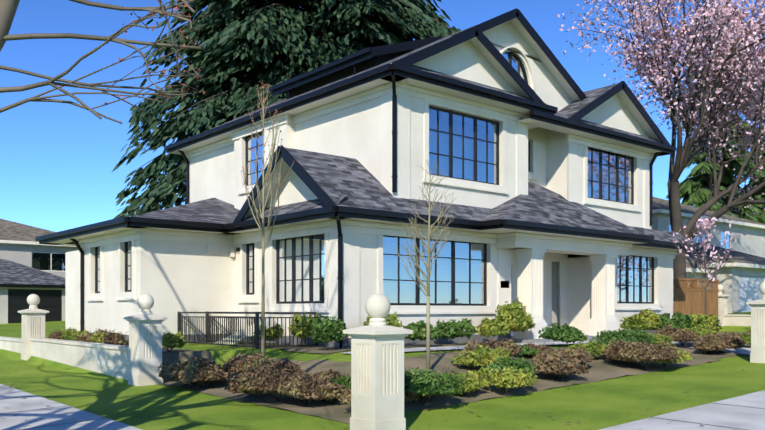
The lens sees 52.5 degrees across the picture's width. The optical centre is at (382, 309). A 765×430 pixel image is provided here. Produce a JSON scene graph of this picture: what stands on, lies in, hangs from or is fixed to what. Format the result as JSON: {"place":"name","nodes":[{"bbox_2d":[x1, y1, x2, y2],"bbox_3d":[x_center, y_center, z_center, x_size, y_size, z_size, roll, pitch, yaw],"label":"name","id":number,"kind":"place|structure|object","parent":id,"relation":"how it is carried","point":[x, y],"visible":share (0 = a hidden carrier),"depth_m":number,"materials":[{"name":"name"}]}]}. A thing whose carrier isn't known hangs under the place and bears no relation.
{"place":"outdoors","nodes":[
{"label":"outdoors","id":0,"kind":"place"},
{"bbox_2d":[0,259,64,284],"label":"garage roof","id":1,"kind":"structure","parent":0,"point":[11,272],"depth_m":48.93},
{"bbox_2d":[112,0,460,218],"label":"conifer tree","id":2,"kind":"object","parent":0,"point":[218,36],"depth_m":36.00,"materials":[{"name":"green plant"}]},
{"bbox_2d":[0,312,764,429],"bbox_3d":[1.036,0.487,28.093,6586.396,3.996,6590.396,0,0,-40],"label":"lawn","id":3,"kind":"structure","parent":0,"point":[617,401],"depth_m":13.78,"materials":[{"name":"green plant"}]},
{"bbox_2d":[0,336,21,352],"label":"wall","id":4,"kind":"structure","parent":3,"relation":"on","point":[11,344],"depth_m":24.55,"materials":[{"name":"stone"}]},
{"bbox_2d":[0,287,64,323],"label":"neighbour garage walls","id":5,"kind":"structure","parent":3,"relation":"on","point":[3,305],"depth_m":47.15,"materials":[{"name":"white paint"}]},
{"bbox_2d":[0,284,64,287],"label":"neighbour garage eaves","id":6,"kind":"object","parent":5,"relation":"attached to","point":[32,286],"visible":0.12,"depth_m":47.70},
{"bbox_2d":[8,289,61,322],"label":"garage door","id":7,"kind":"structure","parent":5,"relation":"in","point":[51,301],"depth_m":48.41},
{"bbox_2d":[18,309,48,359],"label":"pillar","id":8,"kind":"structure","parent":3,"relation":"on","point":[33,323],"depth_m":22.88,"materials":[{"name":"paint"}]},
{"bbox_2d":[27,294,39,308],"bbox_3d":[-10.403,-0.248,23.102,0.360,0.455,0.360,0,0,-40],"label":"ball finial","id":9,"kind":"object","parent":8,"relation":"on","point":[33,300],"visible":1,"depth_m":22.99,"materials":[{"name":"white stone"}]},
{"bbox_2d":[0,243,77,277],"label":"neighbour house walls","id":10,"kind":"structure","parent":3,"relation":"on","point":[20,253],"depth_m":52.62,"materials":[{"name":"white paint"}]},
{"bbox_2d":[0,219,54,241],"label":"neighbouring house roof","id":11,"kind":"structure","parent":10,"relation":"on","point":[12,230],"depth_m":54.45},
{"bbox_2d":[0,240,75,246],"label":"neighbour house eaves","id":12,"kind":"object","parent":10,"relation":"attached to","point":[18,242],"depth_m":52.19,"materials":[{"name":"white paint"}]},
{"bbox_2d":[32,252,64,271],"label":"house window frames","id":13,"kind":"structure","parent":10,"relation":"in","point":[51,259],"depth_m":53.72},
{"bbox_2d":[32,253,64,270],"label":"window glass","id":14,"kind":"object","parent":13,"relation":"in","point":[41,261],"depth_m":53.62,"materials":[{"name":"black glass"}]},
{"bbox_2d":[30,338,128,379],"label":"wall","id":15,"kind":"structure","parent":3,"relation":"on","point":[109,359],"depth_m":19.12,"materials":[{"name":"concrete"}]},
{"bbox_2d":[0,0,205,123],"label":"bare street tree","id":16,"kind":"object","parent":3,"relation":"on","point":[8,8],"visible":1,"depth_m":7.78,"materials":[{"name":"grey plant"}]},
{"bbox_2d":[104,0,209,120],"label":"tree buds","id":17,"kind":"object","parent":16,"relation":"attached to","point":[182,14],"visible":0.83,"depth_m":6.98,"materials":[{"name":"brown"}]},
{"bbox_2d":[124,315,167,385],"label":"pillar","id":18,"kind":"structure","parent":3,"relation":"on","point":[145,346],"depth_m":16.52,"materials":[{"name":"concrete"}]},
{"bbox_2d":[137,294,153,314],"bbox_3d":[-5.107,-0.120,16.711,0.360,0.455,0.360,0,0,-40],"label":"ball finial","id":19,"kind":"object","parent":18,"relation":"on","point":[145,303],"visible":1,"depth_m":16.60,"materials":[{"name":"white stone"}]},
{"bbox_2d":[2,360,347,427],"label":"fallen leaves","id":20,"kind":"object","parent":3,"relation":"on","point":[113,406],"visible":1,"depth_m":13.86,"materials":[{"name":"brown plant"}]},
{"bbox_2d":[215,315,275,343],"bbox_3d":[-3.626,1.321,21.904,0.920,2.375,3.477,0,0,-40],"label":"basement stair","id":21,"kind":"object","parent":3,"relation":"on","point":[267,322],"visible":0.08,"depth_m":21.33,"materials":[{"name":"concrete"}]},
{"bbox_2d":[206,311,260,344],"bbox_3d":[-4.231,0.689,22.013,0.070,1.280,3.220,0,0,-40],"label":"stair railing","id":22,"kind":"object","parent":21,"relation":"attached to","point":[207,315],"visible":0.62,"depth_m":22.23,"materials":[{"name":"grey metal"}]},
{"bbox_2d":[65,21,672,336],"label":"house walls","id":23,"kind":"structure","parent":3,"relation":"on","point":[172,278],"depth_m":23.65,"materials":[{"name":"white paint"}]},
{"bbox_2d":[70,239,84,331],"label":"downspout","id":24,"kind":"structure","parent":23,"relation":"attached to","point":[82,285],"depth_m":25.28,"materials":[{"name":"black metal"}]},
{"bbox_2d":[178,150,189,203],"bbox_3d":[-7.820,-5.264,30.281,0.583,2.186,0.114,0,0,-40],"label":"downspout","id":25,"kind":"object","parent":23,"relation":"attached to","point":[187,175],"visible":0.79,"depth_m":30.40,"materials":[{"name":"black metal"}]},
{"bbox_2d":[206,244,234,256],"bbox_3d":[-4.904,-1.796,23.494,0.890,0.350,0.120,0,0,-40],"label":"wall lamp","id":26,"kind":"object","parent":23,"relation":"attached to","point":[211,248],"depth_m":23.32,"materials":[{"name":"glass"}]},
{"bbox_2d":[335,216,342,342],"bbox_3d":[-1.096,-0.816,19.344,0.161,3.290,0.808,0,0,5],"label":"downspout","id":27,"kind":"object","parent":23,"relation":"attached to","point":[340,273],"visible":0.67,"depth_m":19.63,"materials":[{"name":"black metal"}]},
{"bbox_2d":[286,49,414,99],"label":"shed dormer walls","id":28,"kind":"structure","parent":23,"relation":"on","point":[374,61],"depth_m":26.97,"materials":[{"name":"black"}]},
{"bbox_2d":[44,18,687,251],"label":"house soffits","id":29,"kind":"object","parent":23,"relation":"attached to","point":[550,67],"visible":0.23,"depth_m":23.76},
{"bbox_2d":[35,8,699,251],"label":"house fascia gutters","id":30,"kind":"object","parent":23,"relation":"attached to","point":[539,108],"visible":0.79,"depth_m":23.17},
{"bbox_2d":[95,51,653,305],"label":"window frames","id":31,"kind":"structure","parent":23,"relation":"in","point":[453,258],"depth_m":23.05,"materials":[{"name":"black metal"}]},
{"bbox_2d":[97,53,651,325],"bbox_3d":[1.122,-3.856,24.357,20.098,9.470,6.955,0,0,-11],"label":"window glass","id":32,"kind":"object","parent":31,"relation":"in","point":[408,288],"visible":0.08,"depth_m":22.93,"materials":[{"name":"blue glass"}]},
{"bbox_2d":[79,46,676,337],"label":"house trim","id":33,"kind":"structure","parent":23,"relation":"attached to","point":[352,230],"depth_m":22.65,"materials":[{"name":"white paint"}]},
{"bbox_2d":[391,75,397,192],"bbox_3d":[0.301,-4.776,20.727,0.161,3.170,0.808,0,0,5],"label":"downspout","id":34,"kind":"object","parent":23,"relation":"attached to","point":[394,143],"visible":0.94,"depth_m":21.01,"materials":[{"name":"black metal"}]},
{"bbox_2d":[131,25,692,243],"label":"house roof shingles","id":35,"kind":"object","parent":23,"relation":"on","point":[346,181],"visible":0.27,"depth_m":22.93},
{"bbox_2d":[511,259,516,335],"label":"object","id":36,"kind":"structure","parent":23,"relation":"attached to","point":[513,280],"depth_m":26.20,"materials":[{"name":"beige paint"}]},
{"bbox_2d":[495,232,631,257],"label":"porch entablature","id":37,"kind":"structure","parent":23,"relation":"attached to","point":[558,244],"depth_m":24.45,"materials":[{"name":"paint"}]},
{"bbox_2d":[649,152,660,225],"bbox_3d":[10.335,-4.639,29.239,0.114,2.896,0.583,0,0,-40],"label":"downspout","id":38,"kind":"object","parent":23,"relation":"attached to","point":[651,184],"visible":0.79,"depth_m":29.38,"materials":[{"name":"black metal"}]},
{"bbox_2d":[89,329,661,347],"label":"house plinth","id":39,"kind":"structure","parent":3,"relation":"on","point":[456,340],"depth_m":22.10,"materials":[{"name":"grey concrete"}]},
{"bbox_2d":[343,326,412,429],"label":"corner pillar","id":40,"kind":"structure","parent":3,"relation":"on","point":[377,377],"depth_m":10.56,"materials":[{"name":"stone"}]},
{"bbox_2d":[365,293,390,325],"bbox_3d":[-0.067,-0.002,10.744,0.360,0.455,0.360,0,0,-40],"label":"ball finial","id":41,"kind":"object","parent":40,"relation":"on","point":[377,307],"visible":1,"depth_m":10.63,"materials":[{"name":"white stone"}]},
{"bbox_2d":[50,332,750,423],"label":"planting bed soil","id":42,"kind":"structure","parent":3,"relation":"on","point":[601,367],"depth_m":15.82,"materials":[{"name":"brown soil"}]},
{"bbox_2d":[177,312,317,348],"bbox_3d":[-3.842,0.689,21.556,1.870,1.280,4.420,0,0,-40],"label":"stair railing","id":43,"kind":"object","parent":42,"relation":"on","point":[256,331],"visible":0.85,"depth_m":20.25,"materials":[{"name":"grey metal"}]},
{"bbox_2d":[241,85,293,357],"bbox_3d":[-2.524,-1.759,16.706,0.955,6.310,1.141,0,0,-40],"label":"bare sapling","id":44,"kind":"object","parent":42,"relation":"on","point":[264,237],"visible":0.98,"depth_m":16.75,"materials":[{"name":"brown plant"}]},
{"bbox_2d":[241,82,294,219],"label":"tree buds","id":45,"kind":"object","parent":44,"relation":"attached to","point":[263,129],"visible":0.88,"depth_m":16.79,"materials":[{"name":"brown plant"}]},
{"bbox_2d":[48,324,750,404],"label":"brown shrubs","id":46,"kind":"object","parent":42,"relation":"on","point":[269,379],"visible":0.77,"depth_m":15.54,"materials":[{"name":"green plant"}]},
{"bbox_2d":[53,297,750,396],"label":"shrubs","id":47,"kind":"object","parent":42,"relation":"on","point":[514,316],"visible":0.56,"depth_m":19.62,"materials":[{"name":"green plant"}]},
{"bbox_2d":[394,159,456,370],"bbox_3d":[0.859,-0.796,14.858,1.177,4.080,1.332,0,0,-7],"label":"young tree","id":48,"kind":"object","parent":42,"relation":"on","point":[428,265],"visible":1,"depth_m":14.69,"materials":[{"name":"brown plant"}]},
{"bbox_2d":[243,311,702,395],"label":"green shrubs","id":49,"kind":"object","parent":42,"relation":"on","point":[325,330],"visible":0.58,"depth_m":18.70,"materials":[{"name":"green plant"}]},
{"bbox_2d":[558,0,764,288],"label":"cherry tree","id":50,"kind":"object","parent":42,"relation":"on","point":[672,38],"depth_m":34.10,"materials":[{"name":"pink plant"}]},
{"bbox_2d":[343,340,750,354],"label":"front walk","id":51,"kind":"structure","parent":3,"relation":"on","point":[745,350],"depth_m":20.77,"materials":[{"name":"concrete"}]},
{"bbox_2d":[498,335,598,342],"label":"porch slab","id":52,"kind":"structure","parent":3,"relation":"on","point":[518,340],"depth_m":22.97,"materials":[{"name":"concrete"}]},
{"bbox_2d":[417,361,763,428],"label":"fallen leaves","id":53,"kind":"object","parent":3,"relation":"on","point":[601,395],"depth_m":12.22,"materials":[{"name":"brown plant"}]},
{"bbox_2d":[686,272,704,288],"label":"neighbour bay walls","id":54,"kind":"structure","parent":3,"relation":"on","point":[698,275],"depth_m":42.48,"materials":[{"name":"white paint"}]},
{"bbox_2d":[685,256,712,269],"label":"house wall","id":55,"kind":"structure","parent":54,"relation":"on","point":[692,262],"depth_m":42.28,"materials":[{"name":"white paint"}]},
{"bbox_2d":[686,268,712,272],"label":"neighbour bay eaves","id":56,"kind":"object","parent":54,"relation":"attached to","point":[695,270],"visible":0.03,"depth_m":41.71,"materials":[{"name":"white paint"}]},
{"bbox_2d":[673,278,718,317],"bbox_3d":[12.871,-0.181,33.202,6.156,2.420,0.130,0,0,-40],"label":"cedar fence","id":57,"kind":"object","parent":3,"relation":"on","point":[689,300],"visible":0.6,"depth_m":33.73,"materials":[{"name":"brown wood"}]},
{"bbox_2d":[674,219,737,314],"bbox_3d":[10.736,-1.008,25.650,2.071,3.974,1.831,0,0,19],"label":"young tree","id":58,"kind":"object","parent":3,"relation":"on","point":[705,264],"visible":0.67,"depth_m":25.44,"materials":[{"name":"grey plant"}]},
{"bbox_2d":[672,217,745,286],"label":"blossoms","id":59,"kind":"object","parent":58,"relation":"attached to","point":[701,225],"visible":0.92,"depth_m":25.43,"materials":[{"name":"pink plant"}]},
{"bbox_2d":[652,214,764,257],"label":"neighbour house walls","id":60,"kind":"structure","parent":3,"relation":"on","point":[751,242],"depth_m":50.87,"materials":[{"name":"white paint"}]},
{"bbox_2d":[669,223,730,247],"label":"house window frames","id":61,"kind":"structure","parent":60,"relation":"in","point":[725,237],"depth_m":49.99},
{"bbox_2d":[669,225,729,248],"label":"window pane","id":62,"kind":"structure","parent":61,"relation":"in","point":[723,238],"depth_m":49.88,"materials":[{"name":"blue glass"}]},
{"bbox_2d":[653,197,764,224],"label":"neighboring house roof","id":63,"kind":"structure","parent":60,"relation":"on","point":[659,203],"depth_m":50.89,"materials":[{"name":"grey"}]},
{"bbox_2d":[653,209,764,229],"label":"neighbour house eaves","id":64,"kind":"object","parent":60,"relation":"attached to","point":[719,220],"visible":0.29,"depth_m":48.94,"materials":[{"name":"white paint"}]},
{"bbox_2d":[665,16,752,217],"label":"evergreen tree","id":65,"kind":"object","parent":3,"relation":"on","point":[692,193],"depth_m":56.14,"materials":[{"name":"green plant"}]},
{"bbox_2d":[718,294,729,326],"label":"pillar","id":66,"kind":"structure","parent":3,"relation":"on","point":[722,304],"depth_m":35.15,"materials":[{"name":"paint"}]},
{"bbox_2d":[718,284,723,293],"bbox_3d":[15.399,-0.939,35.435,0.360,0.455,0.360,0,0,-40],"label":"ball finial","id":67,"kind":"object","parent":66,"relation":"on","point":[720,287],"visible":0.67,"depth_m":35.30,"materials":[{"name":"white stone"}]},
{"bbox_2d":[692,4,764,222],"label":"evergreen tree","id":68,"kind":"object","parent":3,"relation":"on","point":[749,211],"depth_m":58.43,"materials":[{"name":"green plant"}]},
{"bbox_2d":[706,267,764,312],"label":"neighbour garage walls","id":69,"kind":"structure","parent":3,"relation":"on","point":[727,278],"depth_m":42.30,"materials":[{"name":"white paint"}]},
{"bbox_2d":[685,243,764,264],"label":"neighboring house roof","id":70,"kind":"structure","parent":69,"relation":"on","point":[739,257],"depth_m":44.63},
{"bbox_2d":[703,263,764,268],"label":"neighbour garage eaves","id":71,"kind":"object","parent":69,"relation":"attached to","point":[747,265],"visible":0.26,"depth_m":42.24,"materials":[{"name":"white paint"}]},
{"bbox_2d":[739,276,764,312],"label":"garage door","id":72,"kind":"structure","parent":69,"relation":"in","point":[749,288],"depth_m":43.36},
{"bbox_2d":[723,314,750,325],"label":"wall","id":73,"kind":"structure","parent":3,"relation":"on","point":[737,319],"depth_m":34.67,"materials":[{"name":"paint"}]},
{"bbox_2d":[743,62,764,223],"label":"cedar","id":74,"kind":"object","parent":3,"relation":"on","point":[762,190],"depth_m":61.79,"materials":[{"name":"green plant"}]},
{"bbox_2d":[746,299,764,362],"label":"pillar","id":75,"kind":"structure","parent":3,"relation":"on","point":[757,354],"depth_m":18.36,"materials":[{"name":"paint"}]},
{"bbox_2d":[759,281,764,298],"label":"ball finial","id":76,"kind":"object","parent":75,"relation":"on","point":[762,287],"visible":0.94,"depth_m":18.40,"materials":[{"name":"white stone"}]},
{"bbox_2d":[0,384,764,429],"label":"sidewalk","id":77,"kind":"structure","parent":0,"point":[739,416],"depth_m":11.88,"materials":[{"name":"concrete"}]},
{"bbox_2d":[0,0,764,231],"label":"sky","id":78,"kind":"structure","parent":0,"point":[58,161],"materials":[{"name":"blue"}]},
{"bbox_2d":[514,248,546,338],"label":"porch column","id":79,"kind":"structure","parent":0,"point":[530,278],"depth_m":23.72,"materials":[{"name":"paint"}]},
{"bbox_2d":[501,281,669,318],"bbox_3d":[5.378,-0.106,25.181,15.050,1.570,0.060,0,0,-40],"label":"wall lantern","id":80,"kind":"object","parent":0,"point":[502,284],"visible":0.27,"depth_m":23.79,"materials":[{"name":"black metal"}]},
{"bbox_2d":[588,254,618,335],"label":"porch column","id":81,"kind":"structure","parent":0,"point":[603,292],"depth_m":26.25,"materials":[{"name":"paint"}]}
]}

